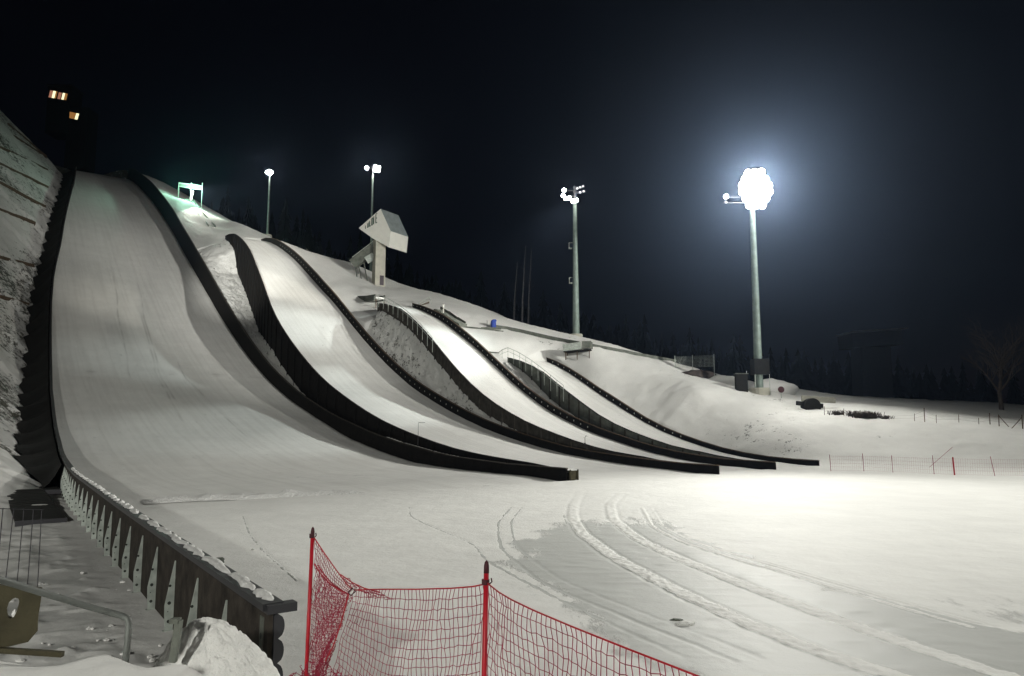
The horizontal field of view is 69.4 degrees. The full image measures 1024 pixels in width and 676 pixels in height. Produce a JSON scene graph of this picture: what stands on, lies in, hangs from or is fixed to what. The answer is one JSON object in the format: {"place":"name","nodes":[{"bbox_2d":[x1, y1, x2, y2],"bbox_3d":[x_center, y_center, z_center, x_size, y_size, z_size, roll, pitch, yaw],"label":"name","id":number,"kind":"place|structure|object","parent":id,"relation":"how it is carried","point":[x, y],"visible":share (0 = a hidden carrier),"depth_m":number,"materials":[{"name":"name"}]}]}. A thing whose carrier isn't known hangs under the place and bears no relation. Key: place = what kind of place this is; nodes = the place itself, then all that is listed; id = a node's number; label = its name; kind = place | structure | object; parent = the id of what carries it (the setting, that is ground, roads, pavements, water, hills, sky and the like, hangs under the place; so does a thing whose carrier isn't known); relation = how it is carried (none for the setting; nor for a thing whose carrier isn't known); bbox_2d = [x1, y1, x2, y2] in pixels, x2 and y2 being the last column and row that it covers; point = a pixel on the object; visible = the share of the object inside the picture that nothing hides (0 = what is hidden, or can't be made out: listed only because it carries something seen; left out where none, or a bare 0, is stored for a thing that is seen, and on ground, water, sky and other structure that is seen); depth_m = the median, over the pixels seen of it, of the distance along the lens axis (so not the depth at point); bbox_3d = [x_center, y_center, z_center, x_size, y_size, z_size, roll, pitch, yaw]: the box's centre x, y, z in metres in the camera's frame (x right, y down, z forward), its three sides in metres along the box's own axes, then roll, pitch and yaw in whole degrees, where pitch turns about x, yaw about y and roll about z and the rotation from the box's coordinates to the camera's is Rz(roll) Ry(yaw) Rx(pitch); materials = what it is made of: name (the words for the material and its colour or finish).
{"place":"outdoors","nodes":[
{"label":"outdoors","id":0,"kind":"place"},
{"bbox_2d":[0,110,1023,675],"bbox_3d":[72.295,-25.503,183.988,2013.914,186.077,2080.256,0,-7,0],"label":"ground","id":1,"kind":"structure","parent":0,"point":[868,564],"depth_m":26.29,"materials":[{"name":"white snow"}]},
{"bbox_2d":[0,295,29,304],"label":"terrace edge","id":2,"kind":"object","parent":1,"relation":"on","point":[6,298],"visible":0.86,"depth_m":121.39,"materials":[{"name":"brown wood"}]},
{"bbox_2d":[0,256,34,267],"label":"terrace edge","id":3,"kind":"object","parent":1,"relation":"on","point":[23,262],"visible":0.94,"depth_m":138.38,"materials":[{"name":"brown wood"}]},
{"bbox_2d":[0,208,35,225],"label":"terrace edge","id":4,"kind":"object","parent":1,"relation":"on","point":[21,217],"visible":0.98,"depth_m":156.65,"materials":[{"name":"brown wood"}]},
{"bbox_2d":[0,584,41,646],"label":"panel","id":5,"kind":"structure","parent":1,"relation":"on","point":[20,626],"depth_m":6.75,"materials":[{"name":"brown wood"}]},
{"bbox_2d":[11,608,17,616],"bbox_3d":[-4.562,2.536,6.811,0.070,0.098,0.100,-2,-7,19],"label":"snow clump","id":6,"kind":"object","parent":5,"relation":"in","point":[14,611],"visible":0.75,"depth_m":6.77,"materials":[{"name":"white snow"}]},
{"bbox_2d":[0,508,43,586],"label":"metal railing","id":7,"kind":"object","parent":1,"relation":"on","point":[21,539],"visible":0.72,"depth_m":7.14,"materials":[{"name":"grey metal"}]},
{"bbox_2d":[0,181,45,207],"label":"terrace edge","id":8,"kind":"object","parent":1,"relation":"on","point":[22,194],"visible":0.98,"depth_m":169.24,"materials":[{"name":"brown wood"}]},
{"bbox_2d":[0,146,47,169],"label":"terrace edge","id":9,"kind":"object","parent":1,"relation":"on","point":[4,149],"visible":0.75,"depth_m":192.27,"materials":[{"name":"brown wood"}]},
{"bbox_2d":[0,162,48,187],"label":"terrace edge","id":10,"kind":"object","parent":1,"relation":"on","point":[25,175],"visible":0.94,"depth_m":183.59,"materials":[{"name":"brown wood"}]},
{"bbox_2d":[7,123,46,155],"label":"terrace edge","id":11,"kind":"object","parent":1,"relation":"on","point":[32,144],"visible":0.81,"depth_m":226.16,"materials":[{"name":"brown wood"}]},
{"bbox_2d":[14,135,46,158],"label":"terrace edge","id":12,"kind":"object","parent":1,"relation":"on","point":[30,146],"visible":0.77,"depth_m":220.58,"materials":[{"name":"brown wood"}]},
{"bbox_2d":[0,647,64,657],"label":"ground beam","id":13,"kind":"structure","parent":1,"relation":"on","point":[32,652],"depth_m":6.65,"materials":[{"name":"concrete"}]},
{"bbox_2d":[7,488,66,526],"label":"walkway","id":14,"kind":"structure","parent":1,"relation":"on","point":[29,498],"depth_m":36.01,"materials":[{"name":"grey metal"}]},
{"bbox_2d":[34,477,61,494],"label":"walkway","id":15,"kind":"structure","parent":1,"relation":"on","point":[53,489],"depth_m":48.22,"materials":[{"name":"grey metal"}]},
{"bbox_2d":[0,576,131,662],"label":"handrail","id":16,"kind":"object","parent":1,"relation":"on","point":[126,618],"visible":0.93,"depth_m":6.09,"materials":[{"name":"grey metal"}]},
{"bbox_2d":[45,84,97,172],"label":"inrun tower","id":17,"kind":"structure","parent":1,"relation":"on","point":[71,121],"depth_m":303.10,"materials":[{"name":"grey metal"}]},
{"bbox_2d":[48,90,57,98],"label":"window","id":18,"kind":"structure","parent":17,"relation":"in","point":[52,94],"depth_m":303.77,"materials":[{"name":"yellow glass"}]},
{"bbox_2d":[57,92,68,100],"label":"window","id":19,"kind":"structure","parent":17,"relation":"in","point":[61,96],"depth_m":303.70,"materials":[{"name":"yellow glass"}]},
{"bbox_2d":[69,112,79,119],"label":"window","id":20,"kind":"structure","parent":17,"relation":"in","point":[73,115],"depth_m":303.03,"materials":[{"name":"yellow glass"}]},
{"bbox_2d":[10,541,257,643],"bbox_3d":[-10.775,6.380,18.288,5.042,0.210,16.942,0,-7,0],"label":"snow rubble","id":21,"kind":"object","parent":1,"relation":"on","point":[40,583],"visible":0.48,"depth_m":19.79,"materials":[{"name":"white snow"}]},
{"bbox_2d":[168,617,183,662],"bbox_3d":[-3.807,3.420,8.365,0.128,0.477,0.100,0,-7,0],"label":"wooden stub","id":22,"kind":"object","parent":1,"relation":"on","point":[177,622],"visible":1,"depth_m":8.34,"materials":[{"name":"grey wood"}]},
{"bbox_2d":[15,621,359,661],"bbox_3d":[-7.594,4.452,12.361,11.476,2.740,10.575,6,-9,-44],"label":"snow rubble","id":23,"kind":"object","parent":1,"relation":"on","point":[152,659],"visible":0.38,"depth_m":14.15,"materials":[{"name":"white snow"}]},
{"bbox_2d":[178,182,202,207],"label":"start gate","id":24,"kind":"structure","parent":1,"relation":"on","point":[192,186],"depth_m":209.51,"materials":[{"name":"white metal"}]},
{"bbox_2d":[187,198,215,227],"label":"inrun track","id":25,"kind":"structure","parent":1,"relation":"on","point":[204,214],"depth_m":200.35,"materials":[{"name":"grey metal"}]},
{"bbox_2d":[151,617,279,675],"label":"snow pile","id":26,"kind":"object","parent":1,"relation":"on","point":[209,646],"visible":0.91,"depth_m":8.73,"materials":[{"name":"white snow"}]},
{"bbox_2d":[198,240,304,394],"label":"embankment","id":27,"kind":"structure","parent":1,"relation":"on","point":[219,259],"depth_m":147.99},
{"bbox_2d":[265,169,272,237],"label":"floodlight mast","id":28,"kind":"object","parent":1,"relation":"on","point":[269,172],"visible":0.91,"depth_m":220.84,"materials":[{"name":"metal"}]},
{"bbox_2d":[13,167,567,675],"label":"ski jump","id":29,"kind":"object","parent":1,"relation":"on","point":[149,369],"visible":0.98,"depth_m":88.38,"materials":[{"name":"snow"},{"name":"wood"}]},
{"bbox_2d":[139,489,366,503],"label":"snow ridge","id":30,"kind":"structure","parent":29,"relation":"on","point":[284,493],"depth_m":42.45,"materials":[{"name":"white snow"}]},
{"bbox_2d":[296,475,373,477],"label":"snow ridge","id":31,"kind":"structure","parent":29,"relation":"on","point":[343,475],"depth_m":59.19,"materials":[{"name":"white snow"}]},
{"bbox_2d":[306,249,384,307],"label":"platform","id":32,"kind":"structure","parent":1,"relation":"on","point":[373,297],"depth_m":132.80,"materials":[{"name":"grey metal"}]},
{"bbox_2d":[365,165,380,271],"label":"floodlight mast","id":33,"kind":"object","parent":1,"relation":"on","point":[375,168],"visible":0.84,"depth_m":195.61,"materials":[{"name":"metal"}]},
{"bbox_2d":[349,209,407,286],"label":"judges tower","id":34,"kind":"structure","parent":1,"relation":"on","point":[383,229],"depth_m":152.28,"materials":[{"name":"concrete"}]},
{"bbox_2d":[380,275,383,284],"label":"door","id":35,"kind":"structure","parent":34,"relation":"in","point":[381,277],"depth_m":151.54,"materials":[{"name":"black metal"}]},
{"bbox_2d":[367,310,516,430],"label":"embankment","id":36,"kind":"structure","parent":1,"relation":"on","point":[399,344],"depth_m":109.85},
{"bbox_2d":[434,306,466,326],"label":"stairway","id":37,"kind":"object","parent":1,"relation":"on","point":[460,322],"visible":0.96,"depth_m":120.10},
{"bbox_2d":[225,234,719,480],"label":"ski jump","id":38,"kind":"object","parent":1,"relation":"on","point":[333,356],"visible":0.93,"depth_m":104.16,"materials":[{"name":"grey"}]},
{"bbox_2d":[465,326,502,331],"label":"retaining kerb","id":39,"kind":"structure","parent":1,"relation":"on","point":[482,328],"depth_m":117.63,"materials":[{"name":"grey concrete"}]},
{"bbox_2d":[481,319,500,329],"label":"covered machine","id":40,"kind":"object","parent":1,"relation":"on","point":[493,324],"visible":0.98,"depth_m":118.36,"materials":[{"name":"blue fabric"}]},
{"bbox_2d":[289,527,698,675],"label":"safety net","id":41,"kind":"object","parent":1,"relation":"on","point":[486,582],"visible":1,"depth_m":5.72,"materials":[{"name":"red plastic"}]},
{"bbox_2d":[511,261,519,319],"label":"bare tree","id":42,"kind":"object","parent":1,"relation":"on","point":[515,296],"visible":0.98,"depth_m":159.97,"materials":[{"name":"brown plant"}]},
{"bbox_2d":[519,246,529,322],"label":"bare tree","id":43,"kind":"object","parent":1,"relation":"on","point":[523,288],"visible":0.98,"depth_m":154.08,"materials":[{"name":"brown plant"}]},
{"bbox_2d":[527,247,535,323],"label":"bare tree","id":44,"kind":"object","parent":1,"relation":"on","point":[529,289],"visible":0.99,"depth_m":158.01,"materials":[{"name":"brown plant"}]},
{"bbox_2d":[496,325,579,342],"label":"retaining kerb","id":45,"kind":"structure","parent":1,"relation":"on","point":[538,335],"depth_m":116.61,"materials":[{"name":"grey concrete"}]},
{"bbox_2d":[503,362,579,418],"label":"embankment","id":46,"kind":"structure","parent":1,"relation":"on","point":[523,377],"depth_m":102.55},
{"bbox_2d":[561,185,584,336],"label":"floodlight mast","id":47,"kind":"object","parent":1,"relation":"on","point":[576,329],"visible":0.98,"depth_m":126.90,"materials":[{"name":"galvanized steel"},{"name":"concrete"}]},
{"bbox_2d":[376,295,775,471],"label":"ski jump","id":48,"kind":"object","parent":1,"relation":"on","point":[485,380],"visible":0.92,"depth_m":96.08,"materials":[{"name":"grey"}]},
{"bbox_2d":[563,341,592,359],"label":"coach stand","id":49,"kind":"object","parent":1,"relation":"on","point":[571,347],"visible":0.96,"depth_m":108.55,"materials":[{"name":"grey wood"}]},
{"bbox_2d":[210,187,1023,404],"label":"forest","id":50,"kind":"object","parent":1,"relation":"on","point":[800,374],"visible":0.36,"depth_m":202.29,"materials":[{"name":"black plant"}]},
{"bbox_2d":[593,344,675,362],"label":"retaining kerb","id":51,"kind":"structure","parent":1,"relation":"on","point":[635,353],"depth_m":111.28,"materials":[{"name":"grey concrete"}]},
{"bbox_2d":[498,347,819,468],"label":"ski jump","id":52,"kind":"object","parent":1,"relation":"on","point":[573,392],"visible":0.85,"depth_m":93.96,"materials":[{"name":"grey"}]},
{"bbox_2d":[670,618,682,620],"bbox_3d":[3.579,6.154,16.099,0.318,0.101,0.165,0,-7,0],"label":"snow clod","id":53,"kind":"object","parent":1,"relation":"on","point":[675,619],"visible":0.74,"depth_m":16.07,"materials":[{"name":"grey snow"}]},
{"bbox_2d":[675,620,694,625],"bbox_3d":[3.682,6.105,15.769,0.435,0.168,0.239,-2,-7,13],"label":"snow clod","id":54,"kind":"object","parent":1,"relation":"on","point":[687,623],"visible":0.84,"depth_m":15.69,"materials":[{"name":"white snow"}]},
{"bbox_2d":[675,354,714,375],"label":"fence","id":55,"kind":"object","parent":1,"relation":"on","point":[679,361],"visible":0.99,"depth_m":108.36,"materials":[{"name":"grey metal"}]},
{"bbox_2d":[682,370,715,378],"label":"earth heap","id":56,"kind":"object","parent":1,"relation":"on","point":[703,374],"visible":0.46,"depth_m":106.85,"materials":[{"name":"brown soil"}]},
{"bbox_2d":[709,375,734,385],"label":"snow heap","id":57,"kind":"object","parent":1,"relation":"on","point":[728,380],"visible":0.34,"depth_m":104.55,"materials":[{"name":"white snow"}]},
{"bbox_2d":[734,373,748,391],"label":"cabinet","id":58,"kind":"object","parent":1,"relation":"on","point":[741,381],"visible":0.86,"depth_m":98.17,"materials":[{"name":"grey metal"}]},
{"bbox_2d":[723,168,772,394],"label":"floodlight mast","id":59,"kind":"object","parent":1,"relation":"on","point":[753,197],"visible":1,"depth_m":101.76,"materials":[{"name":"metal"}]},
{"bbox_2d":[749,378,799,394],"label":"snow heap","id":60,"kind":"object","parent":1,"relation":"on","point":[789,388],"visible":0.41,"depth_m":102.46,"materials":[{"name":"white snow"}]},
{"bbox_2d":[778,386,783,397],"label":"round sign","id":61,"kind":"object","parent":1,"relation":"on","point":[780,389],"visible":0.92,"depth_m":97.57,"materials":[{"name":"red metal"}]},
{"bbox_2d":[796,396,835,409],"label":"culvert","id":62,"kind":"object","parent":1,"relation":"on","point":[809,402],"visible":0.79,"depth_m":91.58,"materials":[{"name":"concrete"}]},
{"bbox_2d":[827,410,844,414],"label":"shrub","id":63,"kind":"object","parent":1,"relation":"on","point":[837,413],"visible":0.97,"depth_m":88.63,"materials":[{"name":"green plant"}]},
{"bbox_2d":[843,410,860,415],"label":"shrub","id":64,"kind":"object","parent":1,"relation":"on","point":[849,414],"visible":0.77,"depth_m":88.11,"materials":[{"name":"green plant"}]},
{"bbox_2d":[847,410,877,417],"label":"shrub","id":65,"kind":"object","parent":1,"relation":"on","point":[862,414],"visible":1,"depth_m":87.11,"materials":[{"name":"plant"}]},
{"bbox_2d":[836,327,908,397],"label":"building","id":66,"kind":"structure","parent":1,"relation":"on","point":[871,363],"depth_m":150.78,"materials":[{"name":"black"}]},
{"bbox_2d":[865,411,884,417],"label":"shrub","id":67,"kind":"object","parent":1,"relation":"on","point":[873,415],"visible":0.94,"depth_m":87.02,"materials":[{"name":"plant"}]},
{"bbox_2d":[878,415,894,418],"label":"shrub","id":68,"kind":"object","parent":1,"relation":"on","point":[885,417],"visible":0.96,"depth_m":86.49,"materials":[{"name":"green plant"}]},
{"bbox_2d":[824,407,1023,428],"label":"wire fence","id":69,"kind":"object","parent":1,"relation":"on","point":[989,420],"visible":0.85,"depth_m":84.95,"materials":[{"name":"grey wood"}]},
{"bbox_2d":[829,453,1023,475],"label":"safety net","id":70,"kind":"object","parent":1,"relation":"on","point":[953,470],"visible":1,"depth_m":61.13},
{"bbox_2d":[959,310,1023,409],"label":"bare tree","id":71,"kind":"object","parent":1,"relation":"on","point":[1001,361],"visible":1,"depth_m":113.88,"materials":[{"name":"brown plant"}]},
{"bbox_2d":[0,0,1023,402],"label":"sky","id":72,"kind":"structure","parent":0,"point":[887,135],"materials":[{"name":"black"}]}
]}

